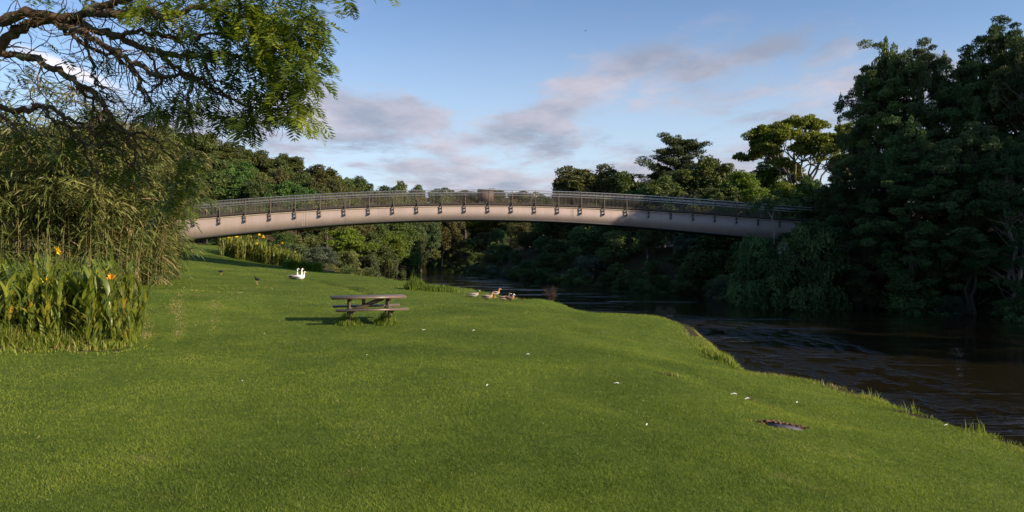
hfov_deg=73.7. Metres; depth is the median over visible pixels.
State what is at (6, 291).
canna plant
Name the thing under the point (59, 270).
canna plant
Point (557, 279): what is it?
bush
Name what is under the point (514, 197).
broadleaf tree
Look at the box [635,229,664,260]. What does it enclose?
broadleaf tree
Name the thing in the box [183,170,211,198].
broadleaf tree
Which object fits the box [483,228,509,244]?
bush
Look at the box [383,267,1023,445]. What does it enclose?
river
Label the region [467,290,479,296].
duck
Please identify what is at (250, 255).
canna plant
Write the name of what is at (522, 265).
bush
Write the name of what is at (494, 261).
bush
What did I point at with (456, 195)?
broadleaf tree
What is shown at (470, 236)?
broadleaf tree
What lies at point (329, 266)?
bush
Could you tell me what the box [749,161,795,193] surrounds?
broadleaf tree
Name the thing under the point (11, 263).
canna plant
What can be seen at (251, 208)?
broadleaf tree
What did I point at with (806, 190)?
broadleaf tree
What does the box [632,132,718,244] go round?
conifer
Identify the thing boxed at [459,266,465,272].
bush
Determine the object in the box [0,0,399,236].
feathery leaved tree
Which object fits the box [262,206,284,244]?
broadleaf tree
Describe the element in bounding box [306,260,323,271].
green clump
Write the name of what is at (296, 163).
broadleaf tree
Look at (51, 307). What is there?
canna plant
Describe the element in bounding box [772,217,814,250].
broadleaf tree
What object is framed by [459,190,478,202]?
broadleaf tree
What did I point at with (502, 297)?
duck
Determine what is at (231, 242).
canna plant
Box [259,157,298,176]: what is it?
broadleaf tree
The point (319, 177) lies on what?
broadleaf tree
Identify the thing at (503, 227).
broadleaf tree
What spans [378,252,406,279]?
bush
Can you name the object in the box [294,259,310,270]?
green clump
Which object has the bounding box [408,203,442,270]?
broadleaf tree
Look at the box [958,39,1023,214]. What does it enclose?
tea tree
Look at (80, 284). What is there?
canna plant
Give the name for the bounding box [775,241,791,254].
bridge abutment
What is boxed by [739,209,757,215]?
broadleaf tree
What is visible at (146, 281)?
giant reed
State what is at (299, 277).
goose
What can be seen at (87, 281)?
canna plant
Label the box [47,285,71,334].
canna plant
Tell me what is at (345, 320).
grass tuft
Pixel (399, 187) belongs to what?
broadleaf tree
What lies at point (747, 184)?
broadleaf tree
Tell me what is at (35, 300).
canna plant
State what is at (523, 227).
bush
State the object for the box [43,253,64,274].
canna plant
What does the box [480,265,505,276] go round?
bush
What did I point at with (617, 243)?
bush
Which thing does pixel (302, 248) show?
bush
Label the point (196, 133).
broadleaf tree
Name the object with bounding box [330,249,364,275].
bush
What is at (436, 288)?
grass clump
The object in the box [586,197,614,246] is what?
broadleaf tree
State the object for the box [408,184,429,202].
broadleaf tree
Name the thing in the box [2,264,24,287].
canna plant
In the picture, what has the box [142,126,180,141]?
broadleaf tree
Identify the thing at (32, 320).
canna plant
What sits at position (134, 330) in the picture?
long grass
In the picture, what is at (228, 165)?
broadleaf tree
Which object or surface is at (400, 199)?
broadleaf tree
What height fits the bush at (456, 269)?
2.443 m
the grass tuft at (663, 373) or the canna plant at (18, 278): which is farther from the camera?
the canna plant at (18, 278)
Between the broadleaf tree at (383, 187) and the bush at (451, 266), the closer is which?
the bush at (451, 266)
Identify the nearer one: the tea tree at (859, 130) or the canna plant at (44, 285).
the canna plant at (44, 285)
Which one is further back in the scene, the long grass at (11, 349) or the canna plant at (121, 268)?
the canna plant at (121, 268)
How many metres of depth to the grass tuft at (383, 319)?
18.50 m
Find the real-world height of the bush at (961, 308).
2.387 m
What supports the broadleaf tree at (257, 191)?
on the ground at (210, 256)
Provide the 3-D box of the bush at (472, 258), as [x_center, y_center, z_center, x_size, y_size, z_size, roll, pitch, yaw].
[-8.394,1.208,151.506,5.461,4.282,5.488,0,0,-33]
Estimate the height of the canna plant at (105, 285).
1.627 m
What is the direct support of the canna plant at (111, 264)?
on the ground at (210, 256)
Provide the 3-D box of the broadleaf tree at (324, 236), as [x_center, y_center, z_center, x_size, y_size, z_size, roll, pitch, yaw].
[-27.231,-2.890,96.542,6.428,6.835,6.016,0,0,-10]
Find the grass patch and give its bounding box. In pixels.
[693,344,745,370]
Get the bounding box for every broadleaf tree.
[0,124,84,251]
[127,123,160,136]
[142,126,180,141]
[159,147,188,168]
[169,132,202,153]
[181,132,234,154]
[181,150,220,173]
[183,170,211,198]
[194,199,229,242]
[195,170,232,204]
[202,203,259,214]
[204,155,244,176]
[207,141,261,168]
[213,176,255,204]
[220,161,258,179]
[235,203,268,212]
[242,180,279,208]
[242,234,264,241]
[247,168,282,185]
[253,149,275,177]
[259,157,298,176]
[260,168,296,232]
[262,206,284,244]
[264,179,297,246]
[273,153,305,175]
[279,184,317,233]
[289,171,317,191]
[294,227,329,239]
[298,164,331,187]
[300,226,341,247]
[303,191,337,245]
[305,179,348,248]
[311,167,348,188]
[325,226,380,257]
[334,185,362,204]
[335,197,358,230]
[335,224,375,244]
[336,175,355,189]
[352,175,373,198]
[358,231,393,265]
[361,190,391,204]
[368,224,389,239]
[378,185,404,202]
[378,232,408,278]
[384,201,416,229]
[387,194,404,203]
[387,223,419,275]
[390,180,412,203]
[403,231,425,272]
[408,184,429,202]
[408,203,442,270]
[411,196,427,203]
[414,222,441,272]
[427,187,454,202]
[431,194,449,202]
[437,246,454,254]
[438,222,466,268]
[439,190,466,201]
[452,198,473,202]
[454,241,469,257]
[458,228,470,241]
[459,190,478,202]
[464,222,495,237]
[464,238,479,251]
[468,231,476,239]
[475,238,491,250]
[476,252,488,263]
[485,222,506,241]
[489,188,504,201]
[493,242,513,262]
[497,198,518,202]
[499,225,509,241]
[504,222,517,247]
[506,191,527,202]
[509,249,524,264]
[515,231,536,258]
[517,192,541,203]
[531,194,557,223]
[532,236,551,256]
[551,171,579,239]
[552,163,623,204]
[555,224,575,238]
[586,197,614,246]
[598,227,625,232]
[605,171,644,205]
[606,201,644,247]
[627,188,646,229]
[632,174,689,247]
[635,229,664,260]
[643,204,670,251]
[658,203,697,251]
[662,248,694,277]
[669,154,736,207]
[673,233,704,266]
[684,206,708,211]
[701,184,743,213]
[707,169,773,204]
[707,205,734,256]
[731,114,859,183]
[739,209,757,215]
[740,195,776,211]
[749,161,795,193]
[760,209,778,216]
[761,180,800,198]
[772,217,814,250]
[775,184,824,217]
[786,175,827,211]
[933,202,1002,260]
[992,243,1017,297]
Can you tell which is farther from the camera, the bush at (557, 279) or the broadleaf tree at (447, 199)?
the broadleaf tree at (447, 199)
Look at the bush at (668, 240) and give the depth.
81.94 m
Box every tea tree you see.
[792,183,844,232]
[800,167,920,308]
[825,127,882,239]
[826,58,908,267]
[829,35,941,239]
[852,115,983,308]
[872,37,992,251]
[894,121,1023,314]
[916,51,1019,271]
[929,14,1023,247]
[943,135,1023,317]
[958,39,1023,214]
[982,66,1023,188]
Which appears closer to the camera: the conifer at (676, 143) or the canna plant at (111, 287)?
the canna plant at (111, 287)
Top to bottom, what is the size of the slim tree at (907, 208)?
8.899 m
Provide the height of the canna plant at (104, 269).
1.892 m
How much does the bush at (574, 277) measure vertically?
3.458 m
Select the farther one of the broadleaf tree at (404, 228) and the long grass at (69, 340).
the broadleaf tree at (404, 228)
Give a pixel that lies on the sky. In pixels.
(456, 95)
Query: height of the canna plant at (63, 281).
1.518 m
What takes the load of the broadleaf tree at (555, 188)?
on the ground at (210, 256)
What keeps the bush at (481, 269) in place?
on the ground at (210, 256)
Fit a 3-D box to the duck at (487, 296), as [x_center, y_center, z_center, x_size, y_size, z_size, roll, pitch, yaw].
[-1.056,1.743,30.004,0.600,0.313,0.289,0,0,5]
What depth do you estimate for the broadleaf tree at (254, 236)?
83.27 m
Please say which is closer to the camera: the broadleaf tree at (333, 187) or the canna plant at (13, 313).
the canna plant at (13, 313)
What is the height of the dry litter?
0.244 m
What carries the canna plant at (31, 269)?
on the ground at (210, 256)
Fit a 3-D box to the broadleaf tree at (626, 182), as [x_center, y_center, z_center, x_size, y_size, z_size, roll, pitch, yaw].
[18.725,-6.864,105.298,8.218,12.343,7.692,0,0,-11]
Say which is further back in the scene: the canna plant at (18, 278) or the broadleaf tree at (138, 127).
the broadleaf tree at (138, 127)
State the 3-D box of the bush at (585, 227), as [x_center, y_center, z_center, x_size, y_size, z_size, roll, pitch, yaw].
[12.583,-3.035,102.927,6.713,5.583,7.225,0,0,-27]
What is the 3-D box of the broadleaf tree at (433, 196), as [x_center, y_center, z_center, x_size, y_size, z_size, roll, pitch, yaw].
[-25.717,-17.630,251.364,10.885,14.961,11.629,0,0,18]
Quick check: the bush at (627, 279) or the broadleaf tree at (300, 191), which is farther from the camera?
the broadleaf tree at (300, 191)
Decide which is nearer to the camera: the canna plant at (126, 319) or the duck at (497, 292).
the canna plant at (126, 319)
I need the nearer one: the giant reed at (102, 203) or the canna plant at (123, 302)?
the canna plant at (123, 302)
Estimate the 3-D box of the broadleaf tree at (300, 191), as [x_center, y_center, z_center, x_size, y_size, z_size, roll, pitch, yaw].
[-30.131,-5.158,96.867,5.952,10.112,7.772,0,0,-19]
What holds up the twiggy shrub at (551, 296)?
on the ground at (210, 256)
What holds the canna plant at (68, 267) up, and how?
on the ground at (210, 256)
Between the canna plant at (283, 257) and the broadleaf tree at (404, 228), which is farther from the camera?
the broadleaf tree at (404, 228)
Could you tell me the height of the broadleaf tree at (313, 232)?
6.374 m
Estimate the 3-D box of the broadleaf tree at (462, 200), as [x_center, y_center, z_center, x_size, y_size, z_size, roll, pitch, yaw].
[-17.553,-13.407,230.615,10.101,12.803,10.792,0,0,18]
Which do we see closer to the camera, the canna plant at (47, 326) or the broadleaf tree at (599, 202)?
the canna plant at (47, 326)
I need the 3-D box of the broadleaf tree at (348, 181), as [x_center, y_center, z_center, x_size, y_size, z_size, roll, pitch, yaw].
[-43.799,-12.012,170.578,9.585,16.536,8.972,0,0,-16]
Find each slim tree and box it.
[880,194,938,282]
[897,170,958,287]
[924,158,982,294]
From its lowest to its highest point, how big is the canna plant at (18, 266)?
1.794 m
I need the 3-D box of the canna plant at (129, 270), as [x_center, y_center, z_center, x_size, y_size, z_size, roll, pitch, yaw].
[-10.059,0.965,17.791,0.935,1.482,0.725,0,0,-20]
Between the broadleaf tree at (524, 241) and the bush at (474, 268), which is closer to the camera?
the broadleaf tree at (524, 241)
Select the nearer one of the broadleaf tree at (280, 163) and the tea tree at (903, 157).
the tea tree at (903, 157)
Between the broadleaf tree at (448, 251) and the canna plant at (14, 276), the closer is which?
the canna plant at (14, 276)
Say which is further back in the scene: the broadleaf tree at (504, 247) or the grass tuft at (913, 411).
the broadleaf tree at (504, 247)
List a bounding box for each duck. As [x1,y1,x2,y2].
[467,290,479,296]
[481,292,494,298]
[489,288,501,297]
[498,293,511,299]
[505,294,515,299]
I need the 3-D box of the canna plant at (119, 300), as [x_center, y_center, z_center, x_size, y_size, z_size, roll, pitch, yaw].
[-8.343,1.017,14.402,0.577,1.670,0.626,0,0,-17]
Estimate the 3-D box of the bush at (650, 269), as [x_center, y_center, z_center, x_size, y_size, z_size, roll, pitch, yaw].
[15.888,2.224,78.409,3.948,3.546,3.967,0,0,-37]
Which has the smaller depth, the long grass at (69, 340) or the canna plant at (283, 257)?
the long grass at (69, 340)
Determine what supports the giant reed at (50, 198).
on the ground at (210, 256)
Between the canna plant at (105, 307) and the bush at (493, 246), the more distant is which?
the bush at (493, 246)
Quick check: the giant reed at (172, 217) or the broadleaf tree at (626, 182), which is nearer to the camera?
the giant reed at (172, 217)
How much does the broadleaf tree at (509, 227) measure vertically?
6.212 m
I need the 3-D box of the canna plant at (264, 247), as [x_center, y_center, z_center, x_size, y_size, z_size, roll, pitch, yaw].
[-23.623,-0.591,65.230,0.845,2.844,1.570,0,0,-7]
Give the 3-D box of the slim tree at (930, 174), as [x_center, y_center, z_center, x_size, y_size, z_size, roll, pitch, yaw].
[32.027,-2.292,47.936,5.261,10.582,3.261,0,0,12]
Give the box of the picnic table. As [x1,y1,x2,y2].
[330,294,408,321]
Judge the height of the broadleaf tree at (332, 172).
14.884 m
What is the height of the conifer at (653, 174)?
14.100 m
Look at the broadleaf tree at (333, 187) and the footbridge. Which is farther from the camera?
the broadleaf tree at (333, 187)
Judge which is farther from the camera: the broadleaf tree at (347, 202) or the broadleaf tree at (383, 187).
the broadleaf tree at (383, 187)
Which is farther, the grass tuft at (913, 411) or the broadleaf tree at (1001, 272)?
the broadleaf tree at (1001, 272)
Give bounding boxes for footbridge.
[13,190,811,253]
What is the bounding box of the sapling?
[744,190,811,305]
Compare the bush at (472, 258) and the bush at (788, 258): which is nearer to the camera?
the bush at (788, 258)
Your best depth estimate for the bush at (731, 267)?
63.70 m
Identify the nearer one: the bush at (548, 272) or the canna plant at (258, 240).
the canna plant at (258, 240)
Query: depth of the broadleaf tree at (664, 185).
90.52 m
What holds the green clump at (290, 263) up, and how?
on the ground at (210, 256)
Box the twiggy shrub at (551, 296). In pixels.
[544,285,557,300]
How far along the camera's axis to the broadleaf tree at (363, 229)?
100.96 m
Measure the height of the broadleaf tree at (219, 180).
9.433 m
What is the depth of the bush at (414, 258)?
124.38 m
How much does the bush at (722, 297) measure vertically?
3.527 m
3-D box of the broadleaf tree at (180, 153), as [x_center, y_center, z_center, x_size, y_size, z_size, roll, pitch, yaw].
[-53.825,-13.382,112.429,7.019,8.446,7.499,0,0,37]
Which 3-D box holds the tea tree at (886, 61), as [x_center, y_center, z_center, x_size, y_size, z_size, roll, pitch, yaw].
[29.316,-7.281,53.253,8.138,19.497,8.800,0,0,42]
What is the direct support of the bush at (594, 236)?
on the ground at (210, 256)
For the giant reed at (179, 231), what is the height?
8.697 m
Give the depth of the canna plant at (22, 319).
13.03 m
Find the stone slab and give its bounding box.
[757,419,809,430]
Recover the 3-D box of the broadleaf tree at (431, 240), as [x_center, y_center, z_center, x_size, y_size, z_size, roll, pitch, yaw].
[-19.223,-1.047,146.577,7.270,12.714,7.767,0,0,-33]
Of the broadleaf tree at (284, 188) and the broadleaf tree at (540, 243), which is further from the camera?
the broadleaf tree at (540, 243)
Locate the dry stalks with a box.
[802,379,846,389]
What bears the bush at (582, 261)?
on the ground at (210, 256)
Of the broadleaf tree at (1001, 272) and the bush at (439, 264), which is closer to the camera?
the broadleaf tree at (1001, 272)
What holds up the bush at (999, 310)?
on the ground at (210, 256)
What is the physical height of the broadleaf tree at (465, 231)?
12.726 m
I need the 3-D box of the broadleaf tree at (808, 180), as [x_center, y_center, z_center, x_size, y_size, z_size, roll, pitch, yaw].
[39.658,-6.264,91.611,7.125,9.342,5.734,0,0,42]
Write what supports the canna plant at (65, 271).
on the ground at (210, 256)
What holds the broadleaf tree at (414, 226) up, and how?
on the ground at (210, 256)
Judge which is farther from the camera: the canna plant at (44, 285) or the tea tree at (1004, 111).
the tea tree at (1004, 111)
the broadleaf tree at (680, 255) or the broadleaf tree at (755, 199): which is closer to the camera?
the broadleaf tree at (680, 255)
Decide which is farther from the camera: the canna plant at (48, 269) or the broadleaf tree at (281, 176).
the broadleaf tree at (281, 176)
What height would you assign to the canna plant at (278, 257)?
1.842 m
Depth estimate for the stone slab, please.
8.03 m
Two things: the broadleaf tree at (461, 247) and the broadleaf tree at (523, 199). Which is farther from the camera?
the broadleaf tree at (523, 199)
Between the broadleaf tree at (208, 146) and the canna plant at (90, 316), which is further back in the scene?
the broadleaf tree at (208, 146)
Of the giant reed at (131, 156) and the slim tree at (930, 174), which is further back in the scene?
the slim tree at (930, 174)
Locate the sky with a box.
[0,0,1023,202]
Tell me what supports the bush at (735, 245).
on the ground at (210, 256)
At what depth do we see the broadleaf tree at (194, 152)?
109.69 m
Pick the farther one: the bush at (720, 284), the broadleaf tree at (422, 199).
the broadleaf tree at (422, 199)
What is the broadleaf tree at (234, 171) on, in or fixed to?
on the ground at (210, 256)
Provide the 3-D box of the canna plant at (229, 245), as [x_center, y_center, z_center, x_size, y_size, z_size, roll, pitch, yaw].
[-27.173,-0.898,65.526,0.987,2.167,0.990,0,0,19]
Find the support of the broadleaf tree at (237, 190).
on the ground at (210, 256)
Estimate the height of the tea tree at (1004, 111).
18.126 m
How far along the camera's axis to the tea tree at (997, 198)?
42.09 m
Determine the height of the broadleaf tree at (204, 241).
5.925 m
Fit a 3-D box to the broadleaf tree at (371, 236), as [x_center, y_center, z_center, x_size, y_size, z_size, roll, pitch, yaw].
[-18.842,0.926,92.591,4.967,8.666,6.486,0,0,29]
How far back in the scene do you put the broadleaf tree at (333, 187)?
110.53 m
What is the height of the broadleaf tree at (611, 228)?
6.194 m
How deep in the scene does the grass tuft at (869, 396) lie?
11.80 m
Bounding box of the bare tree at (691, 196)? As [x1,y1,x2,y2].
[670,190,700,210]
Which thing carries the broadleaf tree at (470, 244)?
on the ground at (210, 256)
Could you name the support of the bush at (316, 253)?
on the ground at (210, 256)
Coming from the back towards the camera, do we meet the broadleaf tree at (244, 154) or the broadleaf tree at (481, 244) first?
the broadleaf tree at (481, 244)
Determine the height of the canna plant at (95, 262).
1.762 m
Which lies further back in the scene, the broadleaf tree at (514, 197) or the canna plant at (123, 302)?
the broadleaf tree at (514, 197)
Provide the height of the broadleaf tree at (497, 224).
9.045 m
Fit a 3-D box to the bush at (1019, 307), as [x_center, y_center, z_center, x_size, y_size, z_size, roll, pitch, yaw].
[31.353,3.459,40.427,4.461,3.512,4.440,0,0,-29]
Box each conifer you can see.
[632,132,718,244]
[641,162,666,184]
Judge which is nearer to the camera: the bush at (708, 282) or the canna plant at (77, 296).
the canna plant at (77, 296)
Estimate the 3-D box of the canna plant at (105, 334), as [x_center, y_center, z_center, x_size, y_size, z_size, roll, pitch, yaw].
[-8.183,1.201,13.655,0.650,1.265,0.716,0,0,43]
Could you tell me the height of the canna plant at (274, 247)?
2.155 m
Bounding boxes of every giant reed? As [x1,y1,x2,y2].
[0,67,213,274]
[0,76,226,289]
[0,77,165,267]
[2,119,223,285]
[53,148,211,281]
[84,231,181,284]
[110,231,205,278]
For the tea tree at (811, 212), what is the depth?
61.44 m
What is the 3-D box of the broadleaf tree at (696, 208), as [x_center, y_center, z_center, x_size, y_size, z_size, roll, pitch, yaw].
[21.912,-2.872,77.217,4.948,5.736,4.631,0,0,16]
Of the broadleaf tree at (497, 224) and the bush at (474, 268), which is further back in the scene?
the broadleaf tree at (497, 224)
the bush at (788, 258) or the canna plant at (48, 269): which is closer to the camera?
the canna plant at (48, 269)
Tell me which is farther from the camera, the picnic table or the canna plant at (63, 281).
the picnic table
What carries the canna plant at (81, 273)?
on the ground at (210, 256)
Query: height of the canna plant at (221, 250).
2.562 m
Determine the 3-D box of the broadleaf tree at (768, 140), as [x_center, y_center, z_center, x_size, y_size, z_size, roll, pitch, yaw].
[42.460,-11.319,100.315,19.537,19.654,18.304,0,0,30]
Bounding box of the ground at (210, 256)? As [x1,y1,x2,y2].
[0,212,1023,511]
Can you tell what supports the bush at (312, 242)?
on the ground at (210, 256)
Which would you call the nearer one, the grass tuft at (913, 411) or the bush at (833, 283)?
the grass tuft at (913, 411)
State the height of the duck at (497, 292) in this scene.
0.467 m
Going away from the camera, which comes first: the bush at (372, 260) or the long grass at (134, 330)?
the long grass at (134, 330)
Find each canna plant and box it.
[0,269,53,323]
[0,271,24,322]
[0,281,33,336]
[0,282,24,327]
[0,293,19,329]
[1,262,8,278]
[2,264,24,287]
[2,277,39,307]
[3,253,45,272]
[6,266,71,312]
[7,259,27,273]
[10,265,37,277]
[15,270,22,299]
[15,295,43,335]
[16,254,43,293]
[16,267,54,296]
[17,286,52,340]
[18,262,66,299]
[19,246,64,280]
[22,273,66,327]
[25,267,66,340]
[33,288,66,328]
[37,261,72,325]
[37,270,70,325]
[40,268,80,297]
[41,262,76,333]
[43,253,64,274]
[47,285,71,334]
[55,263,97,281]
[57,252,77,273]
[58,258,74,273]
[61,287,110,341]
[62,268,126,340]
[63,269,103,335]
[66,254,91,330]
[66,294,112,344]
[68,298,103,348]
[69,261,123,341]
[73,256,95,289]
[75,260,105,280]
[78,254,98,270]
[92,256,136,340]
[94,257,134,288]
[94,286,122,343]
[95,254,119,310]
[98,267,117,341]
[102,257,134,272]
[102,300,132,344]
[106,256,125,283]
[111,265,130,332]
[115,265,142,294]
[115,272,137,317]
[121,271,156,332]
[123,268,136,316]
[218,238,226,255]
[224,239,232,256]
[225,237,235,257]
[232,240,241,259]
[235,241,244,259]
[236,239,245,259]
[246,236,255,258]
[248,238,252,259]
[249,241,254,261]
[253,234,260,261]
[254,244,266,261]
[254,247,260,260]
[260,235,268,263]
[263,246,272,263]
[268,243,280,264]
[272,250,279,263]
[274,249,282,264]
[279,249,286,265]
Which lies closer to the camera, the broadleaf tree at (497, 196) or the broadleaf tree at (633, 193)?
the broadleaf tree at (633, 193)
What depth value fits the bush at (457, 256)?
173.74 m
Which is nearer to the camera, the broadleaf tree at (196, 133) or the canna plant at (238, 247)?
the canna plant at (238, 247)
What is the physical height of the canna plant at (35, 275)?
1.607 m
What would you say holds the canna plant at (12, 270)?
on the ground at (210, 256)
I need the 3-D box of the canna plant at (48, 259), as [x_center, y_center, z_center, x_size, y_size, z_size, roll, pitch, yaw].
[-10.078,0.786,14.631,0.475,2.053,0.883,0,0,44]
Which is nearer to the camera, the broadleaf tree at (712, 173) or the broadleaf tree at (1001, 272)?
the broadleaf tree at (1001, 272)
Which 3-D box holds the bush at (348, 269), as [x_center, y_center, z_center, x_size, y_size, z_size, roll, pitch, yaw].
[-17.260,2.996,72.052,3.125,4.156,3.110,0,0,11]
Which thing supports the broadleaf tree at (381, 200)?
on the ground at (210, 256)
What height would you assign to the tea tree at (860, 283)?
12.214 m
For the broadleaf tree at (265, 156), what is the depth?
125.51 m
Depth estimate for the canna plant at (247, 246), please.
67.05 m
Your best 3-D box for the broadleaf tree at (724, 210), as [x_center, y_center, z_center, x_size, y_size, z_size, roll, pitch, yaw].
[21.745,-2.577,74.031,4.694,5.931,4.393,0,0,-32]
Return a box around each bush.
[157,260,181,278]
[207,237,243,244]
[263,232,297,253]
[284,243,313,261]
[287,234,323,258]
[302,246,340,264]
[321,263,334,270]
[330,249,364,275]
[340,265,355,274]
[355,253,386,278]
[361,267,374,276]
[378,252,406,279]
[397,248,423,275]
[422,256,431,262]
[430,260,438,267]
[436,261,446,268]
[438,253,451,261]
[442,262,456,270]
[449,253,463,265]
[451,266,460,271]
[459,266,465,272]
[461,252,478,266]
[467,264,485,274]
[473,232,498,244]
[475,266,488,275]
[479,252,502,266]
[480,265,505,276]
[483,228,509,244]
[483,242,502,257]
[502,265,517,277]
[508,222,532,248]
[513,260,535,278]
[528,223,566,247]
[530,256,558,279]
[533,267,556,282]
[540,238,579,267]
[546,273,565,283]
[560,268,593,285]
[564,226,609,259]
[565,254,610,281]
[572,225,608,248]
[594,230,641,263]
[594,271,620,286]
[601,226,637,248]
[610,269,638,287]
[631,261,661,283]
[659,232,684,244]
[702,278,725,295]
[706,277,742,298]
[715,282,753,300]
[717,250,763,282]
[724,233,787,308]
[728,215,787,254]
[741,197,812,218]
[766,235,834,311]
[773,220,852,309]
[823,270,843,293]
[862,279,912,310]
[879,288,947,314]
[896,257,955,298]
[932,295,975,314]
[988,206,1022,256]
[990,297,1023,318]
[1000,290,1023,322]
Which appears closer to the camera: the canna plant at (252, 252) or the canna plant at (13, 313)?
the canna plant at (13, 313)
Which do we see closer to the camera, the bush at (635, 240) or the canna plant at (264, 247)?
the canna plant at (264, 247)
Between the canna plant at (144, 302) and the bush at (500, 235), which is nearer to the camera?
the canna plant at (144, 302)
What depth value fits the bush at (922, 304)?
46.36 m
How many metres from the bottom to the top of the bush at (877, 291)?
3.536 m
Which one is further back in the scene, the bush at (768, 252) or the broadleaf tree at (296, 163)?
the broadleaf tree at (296, 163)
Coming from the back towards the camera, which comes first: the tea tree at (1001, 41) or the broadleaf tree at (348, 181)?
the broadleaf tree at (348, 181)
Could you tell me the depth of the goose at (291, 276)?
45.41 m
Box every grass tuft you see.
[334,312,362,326]
[371,311,399,325]
[659,371,681,377]
[858,390,881,401]
[893,402,919,414]
[961,419,986,434]
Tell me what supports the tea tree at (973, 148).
on the ground at (210, 256)
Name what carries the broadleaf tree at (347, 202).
on the ground at (210, 256)
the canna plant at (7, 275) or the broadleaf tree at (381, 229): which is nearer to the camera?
the canna plant at (7, 275)
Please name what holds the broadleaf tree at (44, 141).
on the ground at (210, 256)
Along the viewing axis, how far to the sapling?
51.43 m
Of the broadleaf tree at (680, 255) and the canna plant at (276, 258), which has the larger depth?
the broadleaf tree at (680, 255)
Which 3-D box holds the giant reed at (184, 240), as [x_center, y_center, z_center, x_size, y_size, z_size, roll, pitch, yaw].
[-21.673,-0.029,40.585,5.637,4.837,6.671,0,0,-43]
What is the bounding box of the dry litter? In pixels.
[0,343,94,353]
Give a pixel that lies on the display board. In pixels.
(491, 197)
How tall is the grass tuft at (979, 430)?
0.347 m
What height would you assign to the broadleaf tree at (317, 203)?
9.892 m
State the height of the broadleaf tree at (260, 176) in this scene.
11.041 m
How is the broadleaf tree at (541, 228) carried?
on the ground at (210, 256)
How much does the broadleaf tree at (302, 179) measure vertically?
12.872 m
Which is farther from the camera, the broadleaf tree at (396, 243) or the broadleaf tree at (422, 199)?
the broadleaf tree at (422, 199)
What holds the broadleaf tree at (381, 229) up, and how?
on the ground at (210, 256)
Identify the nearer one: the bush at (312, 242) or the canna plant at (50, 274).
the canna plant at (50, 274)
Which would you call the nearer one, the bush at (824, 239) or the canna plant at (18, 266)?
the canna plant at (18, 266)
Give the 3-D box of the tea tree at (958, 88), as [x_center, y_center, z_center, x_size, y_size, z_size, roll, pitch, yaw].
[32.438,-6.297,48.716,8.136,16.797,7.524,0,0,-45]
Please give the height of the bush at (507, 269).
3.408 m
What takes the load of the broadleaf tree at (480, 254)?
on the ground at (210, 256)
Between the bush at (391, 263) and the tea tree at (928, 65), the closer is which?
the tea tree at (928, 65)
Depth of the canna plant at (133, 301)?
15.80 m
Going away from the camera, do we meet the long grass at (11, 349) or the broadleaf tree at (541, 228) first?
the long grass at (11, 349)
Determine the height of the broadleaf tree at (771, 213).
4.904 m
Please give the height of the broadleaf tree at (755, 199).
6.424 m
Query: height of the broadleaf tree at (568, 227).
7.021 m
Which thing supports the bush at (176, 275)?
on the ground at (210, 256)
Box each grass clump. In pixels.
[403,274,428,289]
[411,283,462,292]
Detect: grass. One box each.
[0,318,127,351]
[0,339,149,355]
[88,308,148,348]
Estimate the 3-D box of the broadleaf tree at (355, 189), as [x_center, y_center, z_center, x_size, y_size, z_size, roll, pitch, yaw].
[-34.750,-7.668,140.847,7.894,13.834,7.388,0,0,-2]
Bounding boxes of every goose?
[288,268,298,278]
[294,271,305,279]
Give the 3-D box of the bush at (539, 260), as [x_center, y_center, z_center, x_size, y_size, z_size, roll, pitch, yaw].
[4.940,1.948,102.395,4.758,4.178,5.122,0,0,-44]
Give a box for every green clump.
[281,257,303,268]
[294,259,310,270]
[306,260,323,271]
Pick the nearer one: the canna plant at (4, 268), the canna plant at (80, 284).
the canna plant at (80, 284)
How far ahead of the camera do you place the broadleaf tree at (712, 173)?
94.29 m
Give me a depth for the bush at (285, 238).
79.25 m
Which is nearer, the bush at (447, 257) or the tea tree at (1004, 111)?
the tea tree at (1004, 111)
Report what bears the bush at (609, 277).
on the ground at (210, 256)
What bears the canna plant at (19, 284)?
on the ground at (210, 256)
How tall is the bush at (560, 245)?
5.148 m
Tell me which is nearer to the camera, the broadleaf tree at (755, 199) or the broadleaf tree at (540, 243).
the broadleaf tree at (755, 199)
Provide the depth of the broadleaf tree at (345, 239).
83.15 m
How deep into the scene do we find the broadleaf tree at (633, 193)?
100.12 m
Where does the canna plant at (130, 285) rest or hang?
on the ground at (210, 256)
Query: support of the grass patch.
on the ground at (210, 256)
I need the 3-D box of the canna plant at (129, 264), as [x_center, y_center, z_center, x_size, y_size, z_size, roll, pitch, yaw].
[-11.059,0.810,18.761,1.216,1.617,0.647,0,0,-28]
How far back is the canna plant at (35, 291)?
13.60 m
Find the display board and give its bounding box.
[478,189,494,202]
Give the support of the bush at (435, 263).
on the ground at (210, 256)
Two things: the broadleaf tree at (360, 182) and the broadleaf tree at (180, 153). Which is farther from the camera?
the broadleaf tree at (360, 182)
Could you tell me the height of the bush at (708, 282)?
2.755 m
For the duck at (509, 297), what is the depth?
28.78 m
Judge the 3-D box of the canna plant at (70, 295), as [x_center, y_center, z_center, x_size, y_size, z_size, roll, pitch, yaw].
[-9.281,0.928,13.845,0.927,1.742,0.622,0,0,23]
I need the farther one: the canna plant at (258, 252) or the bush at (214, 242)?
the bush at (214, 242)

